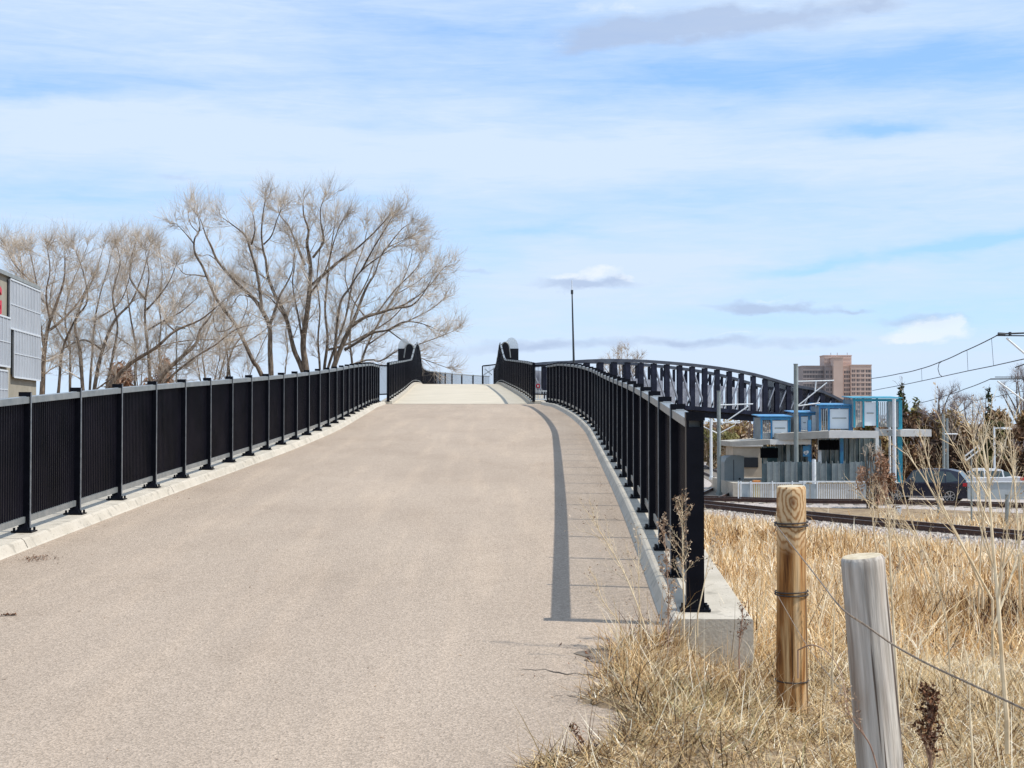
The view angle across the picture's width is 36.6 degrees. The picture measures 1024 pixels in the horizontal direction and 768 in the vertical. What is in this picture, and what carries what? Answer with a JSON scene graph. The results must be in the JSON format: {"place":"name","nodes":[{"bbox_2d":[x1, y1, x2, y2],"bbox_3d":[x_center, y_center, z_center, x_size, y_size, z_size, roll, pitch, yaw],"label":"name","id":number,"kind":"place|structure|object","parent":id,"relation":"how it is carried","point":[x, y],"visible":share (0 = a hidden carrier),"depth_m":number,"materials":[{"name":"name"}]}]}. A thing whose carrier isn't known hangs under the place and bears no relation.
{"place":"outdoors","nodes":[
{"label":"outdoors","id":0,"kind":"place"},
{"bbox_2d":[0,404,672,767],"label":"path","id":1,"kind":"structure","parent":0,"point":[354,576],"depth_m":9.37,"materials":[{"name":"concrete"}]},
{"bbox_2d":[0,401,385,559],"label":"kerb wall","id":2,"kind":"structure","parent":1,"relation":"on","point":[53,526],"depth_m":15.56,"materials":[{"name":"concrete"}]},
{"bbox_2d":[0,362,380,532],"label":"railing","id":3,"kind":"object","parent":2,"relation":"on","point":[74,450],"visible":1,"depth_m":16.16,"materials":[{"name":"metal"}]},
{"bbox_2d":[575,646,657,664],"bbox_3d":[0.542,1.395,7.962,0.412,0.027,0.424,1,-2,-40],"label":"dirt patch","id":4,"kind":"object","parent":1,"relation":"on","point":[582,653],"visible":0.37,"depth_m":7.99,"materials":[{"name":"soil"}]},
{"bbox_2d":[0,0,1023,423],"label":"sky","id":5,"kind":"structure","parent":0,"point":[762,187],"materials":[{"name":"blue"}]},
{"bbox_2d":[598,340,647,376],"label":"bare tree","id":6,"kind":"object","parent":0,"point":[619,348],"visible":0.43,"depth_m":228.81,"materials":[{"name":"brown plant"}]},
{"bbox_2d":[536,424,1023,767],"bbox_3d":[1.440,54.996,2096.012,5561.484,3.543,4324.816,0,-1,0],"label":"ground","id":7,"kind":"structure","parent":0,"point":[865,512],"depth_m":6.92,"materials":[{"name":"plant"}]},
{"bbox_2d":[0,269,40,398],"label":"solar building","id":8,"kind":"structure","parent":7,"relation":"on","point":[20,334],"depth_m":56.38,"materials":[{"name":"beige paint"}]},
{"bbox_2d":[0,211,118,394],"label":"bare tree","id":9,"kind":"object","parent":7,"relation":"on","point":[17,245],"visible":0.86,"depth_m":79.82,"materials":[{"name":"brown plant"}]},
{"bbox_2d":[0,224,155,391],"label":"bare tree","id":10,"kind":"object","parent":7,"relation":"on","point":[97,308],"visible":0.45,"depth_m":96.41,"materials":[{"name":"brown plant"}]},
{"bbox_2d":[41,213,170,392],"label":"bare tree","id":11,"kind":"object","parent":7,"relation":"on","point":[79,343],"visible":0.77,"depth_m":84.37,"materials":[{"name":"brown plant"}]},
{"bbox_2d":[104,348,173,386],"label":"withered tree","id":12,"kind":"object","parent":7,"relation":"on","point":[129,382],"visible":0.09,"depth_m":118.86,"materials":[{"name":"brown plant"}]},
{"bbox_2d":[81,214,209,385],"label":"bare tree","id":13,"kind":"object","parent":7,"relation":"on","point":[134,339],"visible":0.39,"depth_m":98.36,"materials":[{"name":"brown plant"}]},
{"bbox_2d":[103,217,211,380],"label":"bare tree","id":14,"kind":"object","parent":7,"relation":"on","point":[138,237],"visible":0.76,"depth_m":84.97,"materials":[{"name":"brown plant"}]},
{"bbox_2d":[81,249,295,388],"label":"bare tree","id":15,"kind":"object","parent":7,"relation":"on","point":[166,370],"visible":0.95,"depth_m":77.15,"materials":[{"name":"brown plant"}]},
{"bbox_2d":[147,177,262,376],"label":"bare tree","id":16,"kind":"object","parent":7,"relation":"on","point":[249,353],"visible":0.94,"depth_m":79.53,"materials":[{"name":"brown plant"}]},
{"bbox_2d":[167,265,293,379],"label":"bare tree","id":17,"kind":"object","parent":7,"relation":"on","point":[263,331],"visible":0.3,"depth_m":102.50,"materials":[{"name":"brown plant"}]},
{"bbox_2d":[173,182,321,375],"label":"bare tree","id":18,"kind":"object","parent":7,"relation":"on","point":[270,343],"visible":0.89,"depth_m":83.57,"materials":[{"name":"brown plant"}]},
{"bbox_2d":[178,250,321,381],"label":"bare tree","id":19,"kind":"object","parent":7,"relation":"on","point":[228,365],"visible":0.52,"depth_m":98.29,"materials":[{"name":"brown plant"}]},
{"bbox_2d":[217,168,409,372],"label":"bare tree","id":20,"kind":"object","parent":7,"relation":"on","point":[303,364],"visible":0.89,"depth_m":87.37,"materials":[{"name":"brown plant"}]},
{"bbox_2d":[297,189,452,369],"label":"bare tree","id":21,"kind":"object","parent":7,"relation":"on","point":[341,327],"visible":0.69,"depth_m":95.13,"materials":[{"name":"brown plant"}]},
{"bbox_2d":[318,202,466,363],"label":"bare tree","id":22,"kind":"object","parent":7,"relation":"on","point":[380,320],"visible":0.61,"depth_m":99.05,"materials":[{"name":"brown plant"}]},
{"bbox_2d":[318,184,474,383],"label":"bare tree","id":23,"kind":"object","parent":7,"relation":"on","point":[353,323],"visible":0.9,"depth_m":92.27,"materials":[{"name":"brown plant"}]},
{"bbox_2d":[382,382,544,403],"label":"approach bridge","id":24,"kind":"structure","parent":7,"relation":"on","point":[411,385],"depth_m":56.62,"materials":[{"name":"concrete"}]},
{"bbox_2d":[398,343,413,359],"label":"arched screen","id":25,"kind":"object","parent":24,"relation":"on","point":[405,353],"visible":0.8,"depth_m":84.47,"materials":[{"name":"paint"}]},
{"bbox_2d":[387,343,488,401],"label":"bridge railing","id":26,"kind":"object","parent":24,"relation":"on","point":[402,375],"visible":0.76,"depth_m":71.65,"materials":[{"name":"metal"}]},
{"bbox_2d":[393,384,528,403],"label":"deck path","id":27,"kind":"structure","parent":24,"relation":"on","point":[457,394],"depth_m":56.95,"materials":[{"name":"concrete"}]},
{"bbox_2d":[502,342,518,359],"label":"arched screen","id":28,"kind":"object","parent":24,"relation":"on","point":[509,353],"visible":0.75,"depth_m":84.08,"materials":[{"name":"paint"}]},
{"bbox_2d":[494,343,534,401],"bbox_3d":[-0.216,-0.423,82.474,1.997,3.665,69.313,0,-1,0],"label":"bridge railing","id":29,"kind":"object","parent":24,"relation":"on","point":[518,375],"visible":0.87,"depth_m":61.96,"materials":[{"name":"metal"}]},
{"bbox_2d":[576,566,631,656],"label":"weed","id":30,"kind":"object","parent":7,"relation":"on","point":[605,599],"visible":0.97,"depth_m":7.93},
{"bbox_2d":[565,493,652,654],"bbox_3d":[0.544,1.069,8.159,0.538,1.000,0.278,-1,-2,42],"label":"weed","id":31,"kind":"object","parent":7,"relation":"on","point":[612,551],"visible":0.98,"depth_m":8.19,"materials":[{"name":"plant"}]},
{"bbox_2d":[625,520,649,647],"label":"weed","id":32,"kind":"object","parent":7,"relation":"on","point":[639,577],"visible":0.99,"depth_m":8.15,"materials":[{"name":"plant"}]},
{"bbox_2d":[540,401,753,672],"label":"kerb wall","id":33,"kind":"structure","parent":7,"relation":"on","point":[720,618],"depth_m":9.58,"materials":[{"name":"concrete"}]},
{"bbox_2d":[546,362,710,611],"bbox_3d":[1.307,0.353,27.533,0.694,2.812,37.411,0,-1,0],"label":"railing","id":34,"kind":"object","parent":33,"relation":"on","point":[653,441],"visible":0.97,"depth_m":12.73,"materials":[{"name":"metal"}]},
{"bbox_2d":[655,512,678,665],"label":"weed","id":35,"kind":"object","parent":7,"relation":"on","point":[668,609],"visible":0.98,"depth_m":8.13,"materials":[{"name":"plant"}]},
{"bbox_2d":[663,488,707,659],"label":"weed","id":36,"kind":"object","parent":7,"relation":"on","point":[682,517],"visible":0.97,"depth_m":8.36,"materials":[{"name":"plant"}]},
{"bbox_2d":[535,359,856,429],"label":"truss bridge","id":37,"kind":"structure","parent":7,"relation":"on","point":[778,398],"depth_m":131.98,"materials":[{"name":"metal"}]},
{"bbox_2d":[697,529,723,636],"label":"weed","id":38,"kind":"object","parent":7,"relation":"on","point":[713,545],"visible":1,"depth_m":8.53,"materials":[{"name":"plant"}]},
{"bbox_2d":[704,462,716,489],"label":"track bed","id":39,"kind":"object","parent":7,"relation":"on","point":[707,483],"visible":0.07,"depth_m":103.37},
{"bbox_2d":[704,464,728,497],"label":"railway track","id":40,"kind":"structure","parent":39,"relation":"on","point":[708,491],"depth_m":106.97,"materials":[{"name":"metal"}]},
{"bbox_2d":[704,418,739,478],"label":"catenary pole","id":41,"kind":"object","parent":39,"relation":"on","point":[711,457],"visible":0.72,"depth_m":109.86,"materials":[{"name":"metal"}]},
{"bbox_2d":[716,391,752,495],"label":"catenary pole","id":42,"kind":"object","parent":39,"relation":"on","point":[719,424],"visible":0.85,"depth_m":85.88,"materials":[{"name":"metal"}]},
{"bbox_2d":[704,435,725,468],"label":"dry shrub","id":43,"kind":"object","parent":7,"relation":"on","point":[714,449],"visible":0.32,"depth_m":133.94,"materials":[{"name":"brown plant"}]},
{"bbox_2d":[707,423,739,457],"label":"dry shrub","id":44,"kind":"object","parent":7,"relation":"on","point":[725,435],"visible":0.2,"depth_m":154.41,"materials":[{"name":"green plant"}]},
{"bbox_2d":[737,600,750,687],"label":"weed","id":45,"kind":"object","parent":7,"relation":"on","point":[741,629],"visible":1,"depth_m":8.21,"materials":[{"name":"plant"}]},
{"bbox_2d":[726,445,762,476],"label":"pump house","id":46,"kind":"structure","parent":7,"relation":"on","point":[752,461],"depth_m":93.91,"materials":[{"name":"concrete"}]},
{"bbox_2d":[471,578,1023,767],"bbox_3d":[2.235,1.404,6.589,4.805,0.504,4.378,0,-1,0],"label":"dry grass","id":47,"kind":"structure","parent":7,"relation":"on","point":[729,694],"depth_m":6.87,"materials":[{"name":"plant"}]},
{"bbox_2d":[544,626,957,767],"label":"olive grass","id":48,"kind":"structure","parent":7,"relation":"on","point":[734,715],"depth_m":6.65,"materials":[{"name":"plant"}]},
{"bbox_2d":[774,485,808,715],"bbox_3d":[1.349,1.171,7.473,0.166,1.364,0.166,0,-1,0],"label":"fence post","id":49,"kind":"object","parent":7,"relation":"on","point":[791,590],"visible":0.76,"depth_m":7.42,"materials":[{"name":"brown wood"}]},
{"bbox_2d":[738,481,874,498],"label":"station fence","id":50,"kind":"object","parent":7,"relation":"on","point":[746,489],"visible":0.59,"depth_m":79.88,"materials":[{"name":"metal"}]},
{"bbox_2d":[713,477,899,498],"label":"station platform","id":51,"kind":"structure","parent":7,"relation":"on","point":[730,488],"depth_m":83.39,"materials":[{"name":"concrete"}]},
{"bbox_2d":[721,455,743,480],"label":"equipment cabinet","id":52,"kind":"object","parent":51,"relation":"on","point":[732,467],"visible":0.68,"depth_m":86.91,"materials":[{"name":"grey"}]},
{"bbox_2d":[721,410,818,462],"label":"station shelter","id":53,"kind":"object","parent":51,"relation":"on","point":[785,424],"visible":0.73,"depth_m":86.06,"materials":[{"name":"metal"}]},
{"bbox_2d":[760,445,777,457],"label":"display screen","id":54,"kind":"object","parent":53,"relation":"hanging from","point":[768,452],"visible":1,"depth_m":84.83,"materials":[{"name":"black"}]},
{"bbox_2d":[793,364,833,461],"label":"catenary pole","id":55,"kind":"object","parent":51,"relation":"on","point":[796,454],"visible":0.77,"depth_m":83.91,"materials":[{"name":"metal"}]},
{"bbox_2d":[763,396,931,482],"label":"station shelter","id":56,"kind":"object","parent":51,"relation":"on","point":[852,442],"visible":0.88,"depth_m":85.17,"materials":[{"name":"metal"}]},
{"bbox_2d":[819,438,838,449],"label":"display screen","id":57,"kind":"object","parent":56,"relation":"hanging from","point":[828,444],"visible":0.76,"depth_m":84.84,"materials":[{"name":"black"}]},
{"bbox_2d":[762,461,879,482],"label":"fence","id":58,"kind":"object","parent":7,"relation":"on","point":[784,471],"visible":0.74,"depth_m":82.91,"materials":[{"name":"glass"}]},
{"bbox_2d":[818,552,850,689],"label":"weed","id":59,"kind":"object","parent":7,"relation":"on","point":[833,615],"visible":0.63,"depth_m":7.37,"materials":[{"name":"plant"}]},
{"bbox_2d":[798,353,871,421],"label":"tower block","id":60,"kind":"structure","parent":7,"relation":"on","point":[845,375],"depth_m":1289.98,"materials":[{"name":"concrete"}]},
{"bbox_2d":[704,418,981,438],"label":"treeline","id":61,"kind":"object","parent":7,"relation":"on","point":[738,428],"visible":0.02,"depth_m":299.53,"materials":[{"name":"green plant"}]},
{"bbox_2d":[826,678,877,767],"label":"weed","id":62,"kind":"object","parent":7,"relation":"on","point":[847,704],"visible":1,"depth_m":4.91,"materials":[{"name":"plant"}]},
{"bbox_2d":[704,504,1023,608],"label":"dry grass","id":63,"kind":"structure","parent":7,"relation":"on","point":[741,536],"depth_m":45.58,"materials":[{"name":"plant"}]},
{"bbox_2d":[704,510,1023,552],"bbox_3d":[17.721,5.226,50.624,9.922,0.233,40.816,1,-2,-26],"label":"ballast stones","id":64,"kind":"object","parent":7,"relation":"on","point":[866,527],"visible":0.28,"depth_m":56.55,"materials":[{"name":"gravel"}]},
{"bbox_2d":[704,500,1023,541],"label":"railway track","id":65,"kind":"structure","parent":64,"relation":"on","point":[964,530],"depth_m":59.44,"materials":[{"name":"metal"}]},
{"bbox_2d":[843,472,889,552],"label":"weed","id":66,"kind":"object","parent":7,"relation":"on","point":[873,503],"visible":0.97,"depth_m":15.96,"materials":[{"name":"plant"}]},
{"bbox_2d":[717,501,1022,512],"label":"track bed","id":67,"kind":"object","parent":7,"relation":"on","point":[864,506],"visible":0.16,"depth_m":74.64,"materials":[{"name":"gravel"}]},
{"bbox_2d":[704,495,1023,509],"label":"railway track","id":68,"kind":"structure","parent":67,"relation":"on","point":[764,500],"depth_m":76.27,"materials":[{"name":"metal"}]},
{"bbox_2d":[841,553,903,767],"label":"fence post","id":69,"kind":"object","parent":7,"relation":"on","point":[872,674],"visible":0.98,"depth_m":5.12,"materials":[{"name":"grey wood"}]},
{"bbox_2d":[776,525,1023,709],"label":"wire","id":70,"kind":"object","parent":69,"relation":"attached to","point":[934,667],"visible":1,"depth_m":5.02,"materials":[{"name":"metal"}]},
{"bbox_2d":[855,442,890,508],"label":"dry shrub","id":71,"kind":"object","parent":7,"relation":"on","point":[878,455],"visible":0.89,"depth_m":73.66,"materials":[{"name":"brown plant"}]},
{"bbox_2d":[853,475,900,569],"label":"weed","id":72,"kind":"object","parent":7,"relation":"on","point":[883,515],"visible":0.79,"depth_m":17.96,"materials":[{"name":"plant"}]},
{"bbox_2d":[872,468,896,504],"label":"dry shrub","id":73,"kind":"object","parent":7,"relation":"on","point":[892,487],"visible":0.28,"depth_m":75.69,"materials":[{"name":"brown plant"}]},
{"bbox_2d":[875,484,911,713],"bbox_3d":[1.521,0.886,6.251,0.158,0.987,0.286,0,-1,0],"label":"weed","id":74,"kind":"object","parent":7,"relation":"on","point":[892,605],"visible":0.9,"depth_m":6.22,"materials":[{"name":"plant"}]},
{"bbox_2d":[892,399,895,481],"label":"catenary pole","id":75,"kind":"object","parent":7,"relation":"on","point":[893,431],"visible":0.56,"depth_m":81.89,"materials":[{"name":"metal"}]},
{"bbox_2d":[867,407,924,481],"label":"dry shrub","id":76,"kind":"object","parent":7,"relation":"on","point":[907,420],"visible":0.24,"depth_m":102.79,"materials":[{"name":"brown plant"}]},
{"bbox_2d":[867,500,925,613],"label":"weed","id":77,"kind":"object","parent":7,"relation":"on","point":[901,545],"visible":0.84,"depth_m":11.98,"materials":[{"name":"plant"}]},
{"bbox_2d":[876,443,940,611],"bbox_3d":[2.743,0.997,10.771,0.421,1.178,0.227,1,-2,-29],"label":"weed","id":78,"kind":"object","parent":7,"relation":"on","point":[900,473],"visible":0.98,"depth_m":10.77,"materials":[{"name":"plant"}]},
{"bbox_2d":[885,497,939,622],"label":"weed","id":79,"kind":"object","parent":7,"relation":"on","point":[912,532],"visible":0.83,"depth_m":10.97,"materials":[{"name":"plant"}]},
{"bbox_2d":[896,437,941,479],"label":"dry shrub","id":80,"kind":"object","parent":7,"relation":"on","point":[932,459],"visible":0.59,"depth_m":96.15,"materials":[{"name":"brown plant"}]},
{"bbox_2d":[910,681,943,767],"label":"weed","id":81,"kind":"object","parent":7,"relation":"on","point":[930,717],"visible":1,"depth_m":4.97,"materials":[{"name":"plant"}]},
{"bbox_2d":[908,404,951,446],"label":"dry shrub","id":82,"kind":"object","parent":7,"relation":"on","point":[924,418],"visible":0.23,"depth_m":111.03,"materials":[{"name":"brown plant"}]},
{"bbox_2d":[876,425,993,619],"bbox_3d":[2.589,0.845,9.503,0.708,1.190,0.283,0,-1,0],"label":"weed","id":83,"kind":"object","parent":7,"relation":"on","point":[981,580],"visible":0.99,"depth_m":9.47,"materials":[{"name":"plant"}]},
{"bbox_2d":[915,534,960,690],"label":"weed","id":84,"kind":"object","parent":7,"relation":"on","point":[943,609],"visible":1,"depth_m":7.17,"materials":[{"name":"plant"}]},
{"bbox_2d":[915,379,977,438],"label":"bare tree","id":85,"kind":"object","parent":7,"relation":"on","point":[940,394],"visible":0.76,"depth_m":107.75,"materials":[{"name":"brown plant"}]},
{"bbox_2d":[914,412,983,608],"bbox_3d":[2.772,0.811,10.007,0.430,1.270,0.314,1,-2,-30],"label":"weed","id":86,"kind":"object","parent":7,"relation":"on","point":[975,573],"visible":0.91,"depth_m":9.98,"materials":[{"name":"plant"}]},
{"bbox_2d":[934,399,965,440],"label":"bare tree","id":87,"kind":"object","parent":7,"relation":"on","point":[952,430],"visible":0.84,"depth_m":101.03,"materials":[{"name":"brown plant"}]},
{"bbox_2d":[929,436,977,473],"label":"dry shrub","id":88,"kind":"object","parent":7,"relation":"on","point":[936,443],"visible":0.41,"depth_m":97.27,"materials":[{"name":"brown plant"}]},
{"bbox_2d":[935,408,982,458],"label":"dry shrub","id":89,"kind":"object","parent":7,"relation":"on","point":[962,434],"visible":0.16,"depth_m":105.85,"materials":[{"name":"brown plant"}]},
{"bbox_2d":[942,396,993,582],"bbox_3d":[3.072,0.705,10.441,0.287,1.275,0.428,-1,-2,38],"label":"weed","id":90,"kind":"object","parent":7,"relation":"on","point":[976,465],"visible":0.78,"depth_m":10.48,"materials":[{"name":"plant"}]},
{"bbox_2d":[946,393,989,437],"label":"bare tree","id":91,"kind":"object","parent":7,"relation":"on","point":[972,409],"visible":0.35,"depth_m":122.10,"materials":[{"name":"brown plant"}]},
{"bbox_2d":[925,382,1023,753],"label":"weed","id":92,"kind":"object","parent":7,"relation":"on","point":[1004,695],"visible":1,"depth_m":5.68,"materials":[{"name":"plant"}]},
{"bbox_2d":[952,624,1001,767],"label":"weed","id":93,"kind":"object","parent":7,"relation":"on","point":[972,748],"visible":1,"depth_m":5.20,"materials":[{"name":"plant"}]},
{"bbox_2d":[950,394,1018,614],"bbox_3d":[2.764,0.706,9.020,0.306,1.330,0.494,0,-1,0],"label":"weed","id":94,"kind":"object","parent":7,"relation":"on","point":[987,460],"visible":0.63,"depth_m":8.99,"materials":[{"name":"plant"}]},
{"bbox_2d":[966,420,1009,612],"bbox_3d":[3.130,0.854,10.160,0.219,1.301,0.382,0,-1,-9],"label":"weed","id":95,"kind":"object","parent":7,"relation":"on","point":[985,497],"visible":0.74,"depth_m":10.18,"materials":[{"name":"plant"}]},
{"bbox_2d":[969,415,1016,468],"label":"dry shrub","id":96,"kind":"object","parent":7,"relation":"on","point":[990,450],"visible":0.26,"depth_m":99.54,"materials":[{"name":"brown plant"}]},
{"bbox_2d":[966,481,1023,499],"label":"barrier wall","id":97,"kind":"structure","parent":7,"relation":"on","point":[1004,487],"depth_m":78.29,"materials":[{"name":"white paint"}]},
{"bbox_2d":[976,439,1023,603],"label":"weed","id":98,"kind":"object","parent":7,"relation":"on","point":[1018,482],"visible":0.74,"depth_m":9.78,"materials":[{"name":"plant"}]},
{"bbox_2d":[980,393,1022,609],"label":"weed","id":99,"kind":"object","parent":7,"relation":"on","point":[1014,483],"visible":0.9,"depth_m":9.19,"materials":[{"name":"plant"}]},
{"bbox_2d":[984,401,1023,475],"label":"dry shrub","id":100,"kind":"object","parent":7,"relation":"on","point":[1019,434],"visible":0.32,"depth_m":107.24,"materials":[{"name":"beige plant"}]},
{"bbox_2d":[991,463,1023,656],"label":"weed","id":101,"kind":"object","parent":7,"relation":"on","point":[995,620],"visible":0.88,"depth_m":7.05,"materials":[{"name":"plant"}]},
{"bbox_2d":[995,362,1023,422],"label":"bare tree","id":102,"kind":"object","parent":7,"relation":"on","point":[1016,385],"visible":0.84,"depth_m":117.94,"materials":[{"name":"brown plant"}]},
{"bbox_2d":[996,439,1023,476],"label":"dry shrub","id":103,"kind":"object","parent":7,"relation":"on","point":[1018,463],"visible":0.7,"depth_m":95.59,"materials":[{"name":"brown plant"}]},
{"bbox_2d":[716,560,1023,667],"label":"dry grass","id":104,"kind":"structure","parent":0,"point":[764,592],"depth_m":10.21,"materials":[{"name":"plant"}]},
{"bbox_2d":[908,498,1023,502],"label":"pavement","id":105,"kind":"structure","parent":0,"point":[1021,501],"depth_m":80.90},
{"bbox_2d":[887,468,969,500],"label":"parked car","id":106,"kind":"object","parent":105,"relation":"on","point":[949,483],"visible":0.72,"depth_m":79.34,"materials":[{"name":"paint"}]},
{"bbox_2d":[966,468,1023,480],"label":"parked car","id":107,"kind":"object","parent":105,"relation":"on","point":[1004,476],"visible":0.05,"depth_m":87.03,"materials":[{"name":"grey paint"}]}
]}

